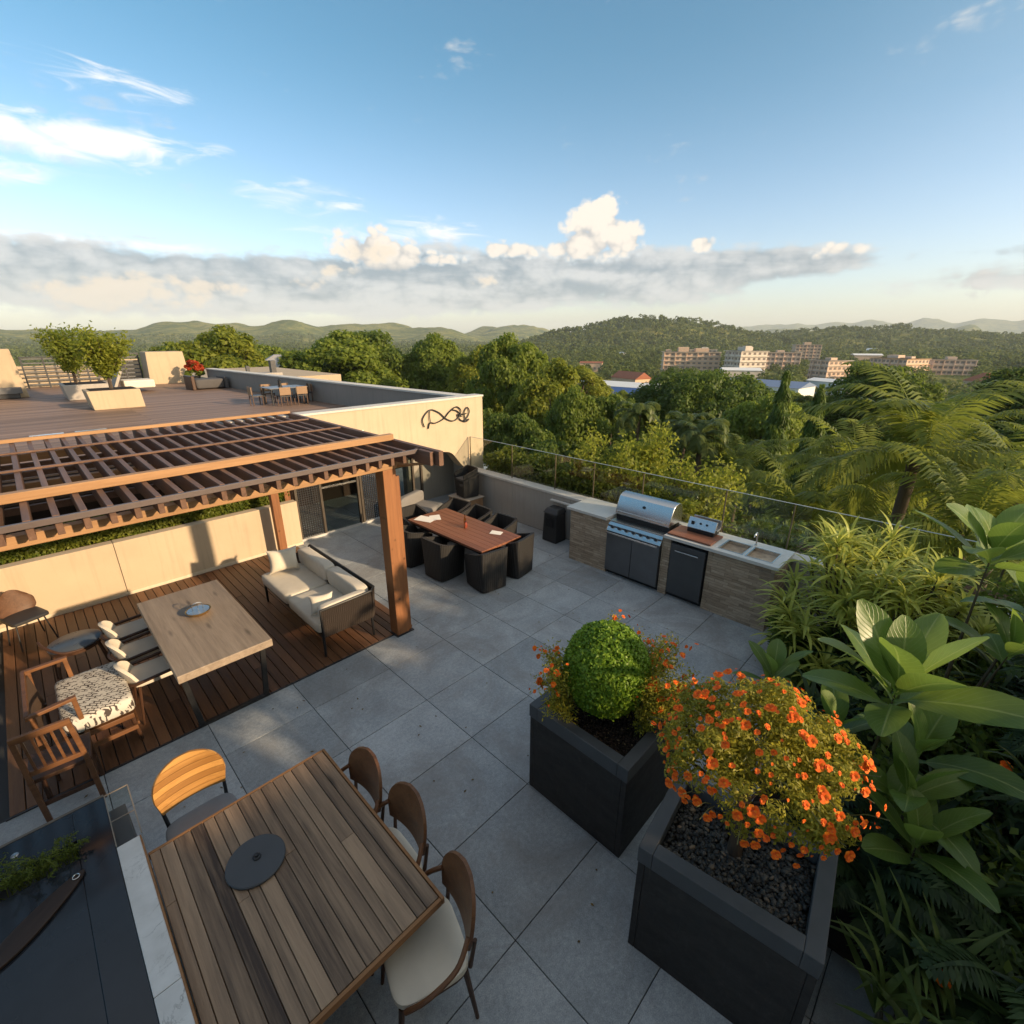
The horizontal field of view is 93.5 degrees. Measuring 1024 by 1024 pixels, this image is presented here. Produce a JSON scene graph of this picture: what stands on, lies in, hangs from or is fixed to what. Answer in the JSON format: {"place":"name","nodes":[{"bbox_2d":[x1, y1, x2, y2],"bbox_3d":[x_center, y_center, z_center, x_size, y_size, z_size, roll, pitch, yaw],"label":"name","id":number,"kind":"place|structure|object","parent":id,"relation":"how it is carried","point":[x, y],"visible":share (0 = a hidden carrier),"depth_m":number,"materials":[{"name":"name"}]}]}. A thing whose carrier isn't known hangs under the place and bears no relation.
{"place":"outdoors","nodes":[
{"label":"outdoors","id":0,"kind":"place"},
{"bbox_2d":[4,477,356,534],"bbox_3d":[-13.761,2.060,14.543,16.600,9.380,11.600,19,27,41],"label":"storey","id":1,"kind":"object","parent":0,"point":[334,492],"visible":0.11,"depth_m":8.70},
{"bbox_2d":[2,462,169,507],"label":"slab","id":2,"kind":"structure","parent":1,"relation":"on","point":[59,496],"depth_m":6.99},
{"bbox_2d":[0,382,350,482],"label":"deck","id":3,"kind":"structure","parent":2,"relation":"on","point":[44,410],"depth_m":12.93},
{"bbox_2d":[0,349,29,398],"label":"slab wall","id":4,"kind":"structure","parent":3,"relation":"on","point":[12,385],"depth_m":15.32,"materials":[{"name":"beige concrete"}]},
{"bbox_2d":[58,381,108,400],"bbox_3d":[-13.751,-3.935,15.560,1.200,0.472,1.196,19,27,41],"label":"planter trough","id":5,"kind":"object","parent":3,"relation":"on","point":[71,391],"visible":0.66,"depth_m":15.04,"materials":[{"name":"concrete"}]},
{"bbox_2d":[28,322,98,382],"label":"tree","id":6,"kind":"object","parent":5,"relation":"in","point":[59,351],"visible":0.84,"depth_m":14.76,"materials":[{"name":"green plant"}]},
{"bbox_2d":[82,386,144,410],"bbox_3d":[-11.151,-3.200,13.482,1.000,0.512,1.196,19,27,41],"label":"planter trough","id":7,"kind":"object","parent":3,"relation":"on","point":[107,398],"visible":0.99,"depth_m":13.15,"materials":[{"name":"beige concrete"}]},
{"bbox_2d":[64,320,136,388],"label":"tree","id":8,"kind":"object","parent":7,"relation":"in","point":[101,355],"visible":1,"depth_m":12.92,"materials":[{"name":"green plant"}]},
{"bbox_2d":[140,351,186,383],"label":"slab wall","id":9,"kind":"structure","parent":3,"relation":"on","point":[162,367],"depth_m":20.14,"materials":[{"name":"beige concrete"}]},
{"bbox_2d":[205,368,465,405],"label":"parapet","id":10,"kind":"structure","parent":2,"relation":"on","point":[343,393],"depth_m":14.07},
{"bbox_2d":[217,394,483,468],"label":"facade wall","id":11,"kind":"structure","parent":0,"point":[401,420],"depth_m":9.78,"materials":[{"name":"beige paint"}]},
{"bbox_2d":[0,584,831,1023],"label":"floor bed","id":12,"kind":"object","parent":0,"point":[4,802],"depth_m":4.53,"materials":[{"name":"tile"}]},
{"bbox_2d":[0,491,931,1023],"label":"terrace floor","id":13,"kind":"structure","parent":0,"point":[462,663],"depth_m":4.31,"materials":[{"name":"tile"}]},
{"bbox_2d":[7,717,106,821],"bbox_3d":[-3.559,1.951,3.787,0.380,0.946,0.481,-17,26,-39],"label":"slat back chair","id":14,"kind":"object","parent":13,"relation":"on","point":[59,758],"visible":0.94,"depth_m":3.70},
{"bbox_2d":[0,784,198,1023],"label":"bar counter","id":15,"kind":"object","parent":13,"relation":"on","point":[100,948],"visible":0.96,"depth_m":2.38,"materials":[{"name":"black stone"}]},
{"bbox_2d":[0,869,84,969],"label":"serving board","id":16,"kind":"object","parent":15,"relation":"on","point":[23,934],"visible":1,"depth_m":2.44,"materials":[{"name":"wood"}]},
{"bbox_2d":[0,831,89,899],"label":"trough sprigs","id":17,"kind":"object","parent":15,"relation":"in","point":[17,879],"visible":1,"depth_m":2.66,"materials":[{"name":"green plant"}]},
{"bbox_2d":[0,500,303,631],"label":"cream planter wall","id":18,"kind":"structure","parent":13,"relation":"on","point":[63,582],"depth_m":7.19,"materials":[{"name":"paint"}]},
{"bbox_2d":[0,483,289,564],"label":"clipped hedge","id":19,"kind":"object","parent":18,"relation":"on","point":[41,549],"visible":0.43,"depth_m":7.13,"materials":[{"name":"green plant"}]},
{"bbox_2d":[151,749,236,840],"bbox_3d":[-2.080,2.149,3.278,0.516,0.923,0.430,19,27,41],"label":"dining chair","id":20,"kind":"object","parent":13,"relation":"on","point":[180,778],"visible":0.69,"depth_m":3.31,"materials":[{"name":"orange wood"}]},
{"bbox_2d":[2,546,411,816],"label":"wooden deck","id":21,"kind":"structure","parent":13,"relation":"on","point":[295,652],"depth_m":5.59,"materials":[{"name":"wood"}]},
{"bbox_2d":[0,590,57,651],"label":"shell chair","id":22,"kind":"object","parent":21,"relation":"on","point":[18,608],"visible":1,"depth_m":5.91,"materials":[{"name":"brown metal"}]},
{"bbox_2d":[36,629,111,679],"bbox_3d":[-4.846,1.578,5.357,0.477,0.545,0.521,14,24,34],"label":"round stool","id":23,"kind":"object","parent":21,"relation":"on","point":[74,643],"visible":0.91,"depth_m":5.28,"materials":[{"name":"grey metal"}]},
{"bbox_2d":[20,656,143,780],"bbox_3d":[-3.986,1.806,4.479,0.844,0.716,0.685,19,27,41],"label":"wooden armchair","id":24,"kind":"object","parent":21,"relation":"on","point":[93,701],"visible":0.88,"depth_m":4.37,"materials":[{"name":"fabric"}]},
{"bbox_2d":[105,631,159,698],"bbox_3d":[-4.021,1.588,5.211,0.444,0.626,0.500,19,27,41],"label":"cream chair","id":25,"kind":"object","parent":21,"relation":"on","point":[134,650],"visible":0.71,"depth_m":5.11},
{"bbox_2d":[113,651,189,724],"bbox_3d":[-3.650,1.713,4.869,0.444,0.626,0.500,19,27,41],"label":"cream chair","id":26,"kind":"object","parent":21,"relation":"on","point":[139,676],"visible":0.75,"depth_m":4.76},
{"bbox_2d":[137,580,272,727],"bbox_3d":[-3.341,1.503,5.280,1.800,0.735,0.820,19,27,41],"label":"oak table","id":27,"kind":"object","parent":21,"relation":"on","point":[225,629],"visible":0.91,"depth_m":4.96,"materials":[{"name":"brown wood"}]},
{"bbox_2d":[0,411,443,637],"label":"pergola","id":28,"kind":"object","parent":21,"relation":"on","point":[199,461],"visible":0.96,"depth_m":5.07,"materials":[{"name":"brown wood"}]},
{"bbox_2d":[262,544,374,656],"bbox_3d":[-2.629,1.101,6.451,2.002,0.690,0.766,19,27,41],"label":"sofa","id":29,"kind":"object","parent":21,"relation":"on","point":[351,603],"visible":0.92,"depth_m":6.18,"materials":[{"name":"fabric"}]},
{"bbox_2d":[148,749,444,1023],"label":"plank table","id":30,"kind":"object","parent":13,"relation":"on","point":[334,913],"visible":0.95,"depth_m":2.58,"materials":[{"name":"brown wood"}]},
{"bbox_2d":[225,834,285,889],"bbox_3d":[-1.477,1.999,2.772,0.314,0.042,0.314,19,27,41],"label":"slate disc","id":31,"kind":"object","parent":30,"relation":"on","point":[254,862],"visible":1,"depth_m":2.76,"materials":[{"name":"grey stone"}]},
{"bbox_2d":[293,458,423,541],"bbox_3d":[-2.869,-0.656,9.727,0.080,1.780,3.062,19,27,41],"label":"sliding glass door","id":32,"kind":"structure","parent":13,"relation":"on","point":[361,499],"depth_m":9.33,"materials":[{"name":"glass"}]},
{"bbox_2d":[341,746,384,821],"bbox_3d":[-1.140,2.141,3.295,0.555,0.924,0.516,19,27,41],"label":"dining chair","id":33,"kind":"object","parent":13,"relation":"on","point":[363,765],"visible":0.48,"depth_m":3.34,"materials":[{"name":"brown wood"}]},
{"bbox_2d":[371,781,428,975],"bbox_3d":[-0.797,2.237,3.031,0.516,0.924,0.555,-18,27,-40],"label":"dining chair","id":34,"kind":"object","parent":13,"relation":"on","point":[404,801],"visible":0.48,"depth_m":3.08,"materials":[{"name":"brown wood"}]},
{"bbox_2d":[402,452,454,499],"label":"recess wall","id":35,"kind":"structure","parent":13,"relation":"on","point":[438,481],"depth_m":11.33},
{"bbox_2d":[381,850,478,1023],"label":"dining chair","id":36,"kind":"object","parent":13,"relation":"on","point":[424,964],"visible":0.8,"depth_m":2.55,"materials":[{"name":"fabric"}]},
{"bbox_2d":[421,536,464,581],"bbox_3d":[-1.092,0.685,7.660,0.531,0.642,0.504,17,26,39],"label":"wicker chair","id":37,"kind":"object","parent":13,"relation":"on","point":[443,561],"visible":0.98,"depth_m":7.49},
{"bbox_2d":[408,508,520,553],"bbox_3d":[-0.828,0.552,8.080,1.900,0.635,0.837,19,27,41],"label":"slatted table","id":38,"kind":"object","parent":13,"relation":"on","point":[475,536],"visible":0.8,"depth_m":7.80,"materials":[{"name":"brown wood"}]},
{"bbox_2d":[464,546,507,593],"bbox_3d":[-0.393,0.807,7.325,0.531,0.642,0.504,-15,25,-35],"label":"wicker chair","id":39,"kind":"object","parent":13,"relation":"on","point":[486,572],"visible":0.99,"depth_m":7.14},
{"bbox_2d":[506,532,533,578],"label":"wicker chair","id":40,"kind":"object","parent":13,"relation":"on","point":[520,558],"visible":0.81,"depth_m":7.56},
{"bbox_2d":[529,687,677,857],"bbox_3d":[0.741,1.938,3.944,0.902,0.860,0.802,19,27,41],"label":"square planter","id":41,"kind":"object","parent":13,"relation":"on","point":[601,781],"visible":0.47,"depth_m":3.62,"materials":[{"name":"concrete"}]},
{"bbox_2d":[561,618,655,721],"bbox_3d":[0.720,1.236,3.710,0.707,0.864,0.705,19,27,41],"label":"boxwood ball","id":42,"kind":"object","parent":41,"relation":"on","point":[609,693],"visible":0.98,"depth_m":3.46,"materials":[{"name":"green plant"}]},
{"bbox_2d":[529,609,703,738],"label":"flowering undergrowth","id":43,"kind":"object","parent":41,"relation":"on","point":[655,703],"visible":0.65,"depth_m":3.56,"materials":[{"name":"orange plant"}]},
{"bbox_2d":[567,497,794,631],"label":"kitchen island","id":44,"kind":"structure","parent":13,"relation":"on","point":[738,569],"depth_m":6.53,"materials":[{"name":"beige stone"}]},
{"bbox_2d":[604,490,682,586],"bbox_3d":[2.008,0.384,7.469,0.940,1.220,0.651,19,27,41],"label":"gas grill","id":45,"kind":"object","parent":44,"relation":"in","point":[640,526],"visible":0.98,"depth_m":7.30,"materials":[{"name":"grey metal"}]},
{"bbox_2d":[604,530,632,576],"bbox_3d":[1.661,0.649,7.536,0.448,0.665,0.023,19,27,41],"label":"door","id":46,"kind":"structure","parent":45,"relation":"in","point":[618,549],"depth_m":7.52,"materials":[{"name":"grey metal"}]},
{"bbox_2d":[629,538,659,586],"bbox_3d":[1.986,0.759,7.235,0.448,0.665,0.023,19,27,41],"label":"door","id":47,"kind":"structure","parent":45,"relation":"in","point":[644,561],"depth_m":7.22,"materials":[{"name":"grey metal"}]},
{"bbox_2d":[666,541,708,602],"bbox_3d":[2.556,0.824,6.909,0.510,0.795,0.418,19,27,41],"label":"undercounter fridge","id":48,"kind":"object","parent":44,"relation":"in","point":[686,571],"visible":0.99,"depth_m":6.77,"materials":[{"name":"black metal"}]},
{"bbox_2d":[628,771,838,1023],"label":"square planter","id":49,"kind":"object","parent":13,"relation":"on","point":[718,928],"visible":0.94,"depth_m":2.64,"materials":[{"name":"concrete"}]},
{"bbox_2d":[647,668,889,868],"bbox_3d":[1.291,1.454,2.602,1.126,1.173,1.060,19,27,41],"label":"flowering bush","id":50,"kind":"object","parent":49,"relation":"in","point":[726,738],"visible":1,"depth_m":2.35,"materials":[{"name":"orange plant"}]},
{"bbox_2d":[474,466,1010,629],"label":"parapet wall","id":51,"kind":"structure","parent":13,"relation":"on","point":[526,502],"depth_m":9.65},
{"bbox_2d":[752,684,1020,1023],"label":"planting soil","id":52,"kind":"structure","parent":13,"relation":"on","point":[837,943],"depth_m":3.04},
{"bbox_2d":[732,638,812,688],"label":"broadleaf plant","id":53,"kind":"object","parent":52,"relation":"on","point":[774,661],"visible":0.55,"depth_m":4.52,"materials":[{"name":"green plant"}]},
{"bbox_2d":[764,604,856,692],"bbox_3d":[3.170,1.542,5.145,0.905,0.928,0.888,10,22,25],"label":"leafy shrub","id":54,"kind":"object","parent":52,"relation":"on","point":[795,680],"visible":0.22,"depth_m":5.05,"materials":[{"name":"green plant"}]},
{"bbox_2d":[741,668,926,804],"bbox_3d":[2.565,1.875,4.063,1.186,0.822,1.250,0,20,-1],"label":"strap leaf clump","id":55,"kind":"object","parent":52,"relation":"on","point":[813,691],"visible":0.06,"depth_m":4.16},
{"bbox_2d":[749,509,1004,711],"bbox_3d":[3.768,1.013,4.976,2.343,1.816,2.266,19,27,41],"label":"striped leaf clump","id":56,"kind":"object","parent":52,"relation":"on","point":[837,594],"visible":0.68,"depth_m":4.82,"materials":[{"name":"plant"}]},
{"bbox_2d":[787,807,983,974],"bbox_3d":[2.066,2.145,2.865,0.866,0.545,0.962,-7,21,-19],"label":"fern","id":57,"kind":"object","parent":52,"relation":"on","point":[853,881],"visible":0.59,"depth_m":2.63,"materials":[{"name":"green plant"}]},
{"bbox_2d":[783,598,1023,847],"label":"broadleaf plant","id":58,"kind":"object","parent":52,"relation":"on","point":[906,653],"visible":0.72,"depth_m":2.91,"materials":[{"name":"green plant"}]},
{"bbox_2d":[838,730,1000,915],"bbox_3d":[2.380,2.020,2.953,0.843,1.291,0.853,19,27,41],"label":"broadleaf plant","id":59,"kind":"object","parent":52,"relation":"on","point":[926,822],"visible":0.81,"depth_m":2.77,"materials":[{"name":"green plant"}]},
{"bbox_2d":[830,856,1018,1023],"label":"spider plant","id":60,"kind":"object","parent":52,"relation":"on","point":[898,992],"visible":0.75,"depth_m":2.38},
{"bbox_2d":[841,736,1023,934],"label":"leafy shrub","id":61,"kind":"object","parent":52,"relation":"on","point":[884,766],"visible":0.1,"depth_m":2.97,"materials":[{"name":"green plant"}]},
{"bbox_2d":[854,660,1023,820],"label":"leafy shrub","id":62,"kind":"object","parent":52,"relation":"on","point":[977,738],"visible":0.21,"depth_m":3.56,"materials":[{"name":"green plant"}]},
{"bbox_2d":[897,555,1023,735],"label":"leafy shrub","id":63,"kind":"object","parent":52,"relation":"on","point":[981,663],"visible":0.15,"depth_m":4.59,"materials":[{"name":"green plant"}]},
{"bbox_2d":[907,758,1023,935],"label":"strap leaf clump","id":64,"kind":"object","parent":52,"relation":"on","point":[1018,840],"visible":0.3,"depth_m":2.90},
{"bbox_2d":[909,857,1023,1023],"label":"fern","id":65,"kind":"object","parent":52,"relation":"on","point":[968,968],"visible":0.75,"depth_m":2.35,"materials":[{"name":"green plant"}]},
{"bbox_2d":[913,857,1023,1023],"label":"strap leaf clump","id":66,"kind":"object","parent":52,"relation":"on","point":[1001,892],"visible":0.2,"depth_m":2.61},
{"bbox_2d":[915,503,1023,746],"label":"broadleaf plant","id":67,"kind":"object","parent":52,"relation":"on","point":[999,533],"visible":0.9,"depth_m":3.40,"materials":[{"name":"green plant"}]},
{"bbox_2d":[936,639,1023,758],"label":"strap leaf clump","id":68,"kind":"object","parent":52,"relation":"on","point":[1008,682],"visible":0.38,"depth_m":3.97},
{"bbox_2d":[0,318,1023,589],"bbox_3d":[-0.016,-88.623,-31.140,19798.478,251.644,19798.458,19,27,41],"label":"ground","id":69,"kind":"structure","parent":0,"point":[398,332],"depth_m":1855.52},
{"bbox_2d":[161,324,268,368],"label":"broadleaf tree","id":70,"kind":"object","parent":69,"relation":"on","point":[223,340],"visible":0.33,"depth_m":46.56,"materials":[{"name":"green plant"}]},
{"bbox_2d":[277,329,409,387],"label":"broadleaf tree","id":71,"kind":"object","parent":69,"relation":"on","point":[330,348],"visible":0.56,"depth_m":51.77,"materials":[{"name":"green plant"}]},
{"bbox_2d":[314,329,404,381],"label":"broadleaf tree","id":72,"kind":"object","parent":69,"relation":"on","point":[390,351],"visible":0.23,"depth_m":56.90,"materials":[{"name":"green plant"}]},
{"bbox_2d":[402,332,468,389],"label":"broadleaf tree","id":73,"kind":"object","parent":69,"relation":"on","point":[432,348],"visible":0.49,"depth_m":58.13,"materials":[{"name":"green plant"}]},
{"bbox_2d":[445,344,506,413],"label":"broadleaf tree","id":74,"kind":"object","parent":69,"relation":"on","point":[462,372],"visible":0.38,"depth_m":53.83,"materials":[{"name":"green plant"}]},
{"bbox_2d":[464,332,552,413],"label":"broadleaf tree","id":75,"kind":"object","parent":69,"relation":"on","point":[501,379],"visible":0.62,"depth_m":44.34,"materials":[{"name":"green plant"}]},
{"bbox_2d":[0,314,1023,367],"bbox_3d":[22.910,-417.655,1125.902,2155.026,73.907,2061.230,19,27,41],"label":"hillside wood","id":76,"kind":"object","parent":69,"relation":"on","point":[917,348],"visible":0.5,"depth_m":830.14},
{"bbox_2d":[15,350,1023,401],"bbox_3d":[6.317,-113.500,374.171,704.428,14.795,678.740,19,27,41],"label":"distant wood","id":77,"kind":"object","parent":69,"relation":"on","point":[613,363],"visible":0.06,"depth_m":348.03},
{"bbox_2d":[483,412,555,470],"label":"broadleaf tree","id":78,"kind":"object","parent":69,"relation":"on","point":[520,428],"visible":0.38,"depth_m":27.09,"materials":[{"name":"green plant"}]},
{"bbox_2d":[502,357,592,437],"bbox_3d":[2.938,-6.857,39.781,7.824,11.362,7.604,5,21,14],"label":"broadleaf tree","id":79,"kind":"object","parent":69,"relation":"on","point":[556,377],"visible":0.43,"depth_m":37.17,"materials":[{"name":"green plant"}]},
{"bbox_2d":[542,384,608,466],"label":"broadleaf tree","id":80,"kind":"object","parent":69,"relation":"on","point":[570,410],"visible":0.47,"depth_m":30.90,"materials":[{"name":"green plant"}]},
{"bbox_2d":[574,392,652,466],"bbox_3d":[6.718,-3.434,33.430,5.809,9.319,5.594,18,27,41],"label":"broadleaf tree","id":81,"kind":"object","parent":69,"relation":"on","point":[606,406],"visible":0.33,"depth_m":31.33,"materials":[{"name":"green plant"}]},
{"bbox_2d":[613,400,661,440],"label":"drooping palm","id":82,"kind":"object","parent":69,"relation":"on","point":[631,420],"visible":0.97,"depth_m":22.53,"materials":[{"name":"green plant"}]},
{"bbox_2d":[660,347,721,371],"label":"apartment block","id":83,"kind":"structure","parent":69,"relation":"on","point":[698,358],"depth_m":381.27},
{"bbox_2d":[364,438,1021,594],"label":"undergrowth","id":84,"kind":"object","parent":69,"relation":"on","point":[913,513],"visible":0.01,"depth_m":30.72,"materials":[{"name":"green plant"}]},
{"bbox_2d":[670,418,729,475],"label":"drooping palm","id":85,"kind":"object","parent":69,"relation":"on","point":[690,439],"visible":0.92,"depth_m":20.37,"materials":[{"name":"green plant"}]},
{"bbox_2d":[625,368,776,440],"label":"spreading tree","id":86,"kind":"object","parent":69,"relation":"on","point":[683,392],"visible":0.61,"depth_m":40.44,"materials":[{"name":"green plant"}]},
{"bbox_2d":[687,433,799,524],"bbox_3d":[9.854,2.005,22.248,4.635,11.424,4.369,5,21,13],"label":"feather palm","id":87,"kind":"object","parent":69,"relation":"on","point":[746,461],"visible":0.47,"depth_m":20.38,"materials":[{"name":"green plant"}]},
{"bbox_2d":[708,393,820,517],"bbox_3d":[16.684,-3.270,32.606,6.774,9.514,6.686,5,21,13],"label":"broadleaf tree","id":88,"kind":"object","parent":69,"relation":"on","point":[746,419],"visible":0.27,"depth_m":30.84,"materials":[{"name":"green plant"}]},
{"bbox_2d":[744,370,791,529],"bbox_3d":[14.499,-2.253,27.116,2.055,11.086,2.098,19,27,41],"label":"columnar tree","id":89,"kind":"object","parent":69,"relation":"on","point":[775,425],"visible":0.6,"depth_m":26.06,"materials":[{"name":"green plant"}]},
{"bbox_2d":[778,383,826,542],"bbox_3d":[13.775,-0.764,23.154,1.833,10.598,1.776,-10,22,-25],"label":"columnar tree","id":90,"kind":"object","parent":69,"relation":"on","point":[811,429],"visible":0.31,"depth_m":21.94,"materials":[{"name":"green plant"}]},
{"bbox_2d":[728,444,883,546],"bbox_3d":[6.909,3.854,13.133,3.708,11.183,3.495,-4,20,-10],"label":"feather palm","id":91,"kind":"object","parent":69,"relation":"on","point":[807,514],"visible":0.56,"depth_m":11.43,"materials":[{"name":"green plant"}]},
{"bbox_2d":[772,413,960,543],"bbox_3d":[10.463,2.747,16.407,5.016,12.025,4.729,-16,25,-37],"label":"feather palm","id":92,"kind":"object","parent":69,"relation":"on","point":[868,508],"visible":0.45,"depth_m":14.46,"materials":[{"name":"green plant"}]},
{"bbox_2d":[826,364,947,435],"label":"broadleaf tree","id":93,"kind":"object","parent":69,"relation":"on","point":[930,392],"visible":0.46,"depth_m":44.35,"materials":[{"name":"green plant"}]},
{"bbox_2d":[787,361,1023,558],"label":"feather palm","id":94,"kind":"object","parent":69,"relation":"on","point":[929,429],"visible":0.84,"depth_m":11.09,"materials":[{"name":"green plant"}]},
{"bbox_2d":[849,441,1023,594],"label":"feather palm","id":95,"kind":"object","parent":69,"relation":"on","point":[999,485],"visible":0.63,"depth_m":8.60,"materials":[{"name":"green plant"}]},
{"bbox_2d":[873,410,1023,587],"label":"feather palm","id":96,"kind":"object","parent":69,"relation":"on","point":[982,427],"visible":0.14,"depth_m":12.28,"materials":[{"name":"green plant"}]},
{"bbox_2d":[877,389,1023,547],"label":"feather palm","id":97,"kind":"object","parent":69,"relation":"on","point":[999,415],"visible":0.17,"depth_m":16.29,"materials":[{"name":"green plant"}]},
{"bbox_2d":[960,366,1023,430],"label":"broadleaf tree","id":98,"kind":"object","parent":69,"relation":"on","point":[1009,374],"visible":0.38,"depth_m":42.94,"materials":[{"name":"green plant"}]},
{"bbox_2d":[0,0,1023,333],"label":"sky","id":99,"kind":"structure","parent":0,"point":[463,166],"materials":[{"name":"blue"}]},
{"bbox_2d":[494,513,1023,606],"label":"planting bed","id":100,"kind":"object","parent":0,"point":[965,587],"depth_m":8.38,"materials":[{"name":"plant"}]},
{"bbox_2d":[482,444,620,501],"bbox_3d":[0.750,-0.579,10.088,3.297,1.459,0.951,19,27,41],"label":"boundary hedge","id":101,"kind":"object","parent":100,"relation":"on","point":[533,468],"visible":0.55,"depth_m":9.69,"materials":[{"name":"green plant"}]},
{"bbox_2d":[565,420,638,494],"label":"leafy shrub","id":102,"kind":"object","parent":100,"relation":"on","point":[591,443],"visible":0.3,"depth_m":9.44,"materials":[{"name":"green plant"}]},
{"bbox_2d":[592,426,683,499],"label":"leafy shrub","id":103,"kind":"object","parent":100,"relation":"on","point":[631,475],"visible":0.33,"depth_m":8.90,"materials":[{"name":"green plant"}]},
{"bbox_2d":[646,444,759,526],"bbox_3d":[3.312,-0.116,8.446,1.714,2.020,1.553,19,27,41],"label":"leafy shrub","id":104,"kind":"object","parent":100,"relation":"on","point":[704,494],"visible":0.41,"depth_m":8.17,"materials":[{"name":"green plant"}]},
{"bbox_2d":[722,511,818,553],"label":"leafy shrub","id":105,"kind":"object","parent":100,"relation":"on","point":[775,538],"visible":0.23,"depth_m":7.50,"materials":[{"name":"green plant"}]},
{"bbox_2d":[744,748,890,843],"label":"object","id":106,"kind":"object","parent":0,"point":[860,805],"visible":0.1,"depth_m":3.06,"materials":[{"name":"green plant"}]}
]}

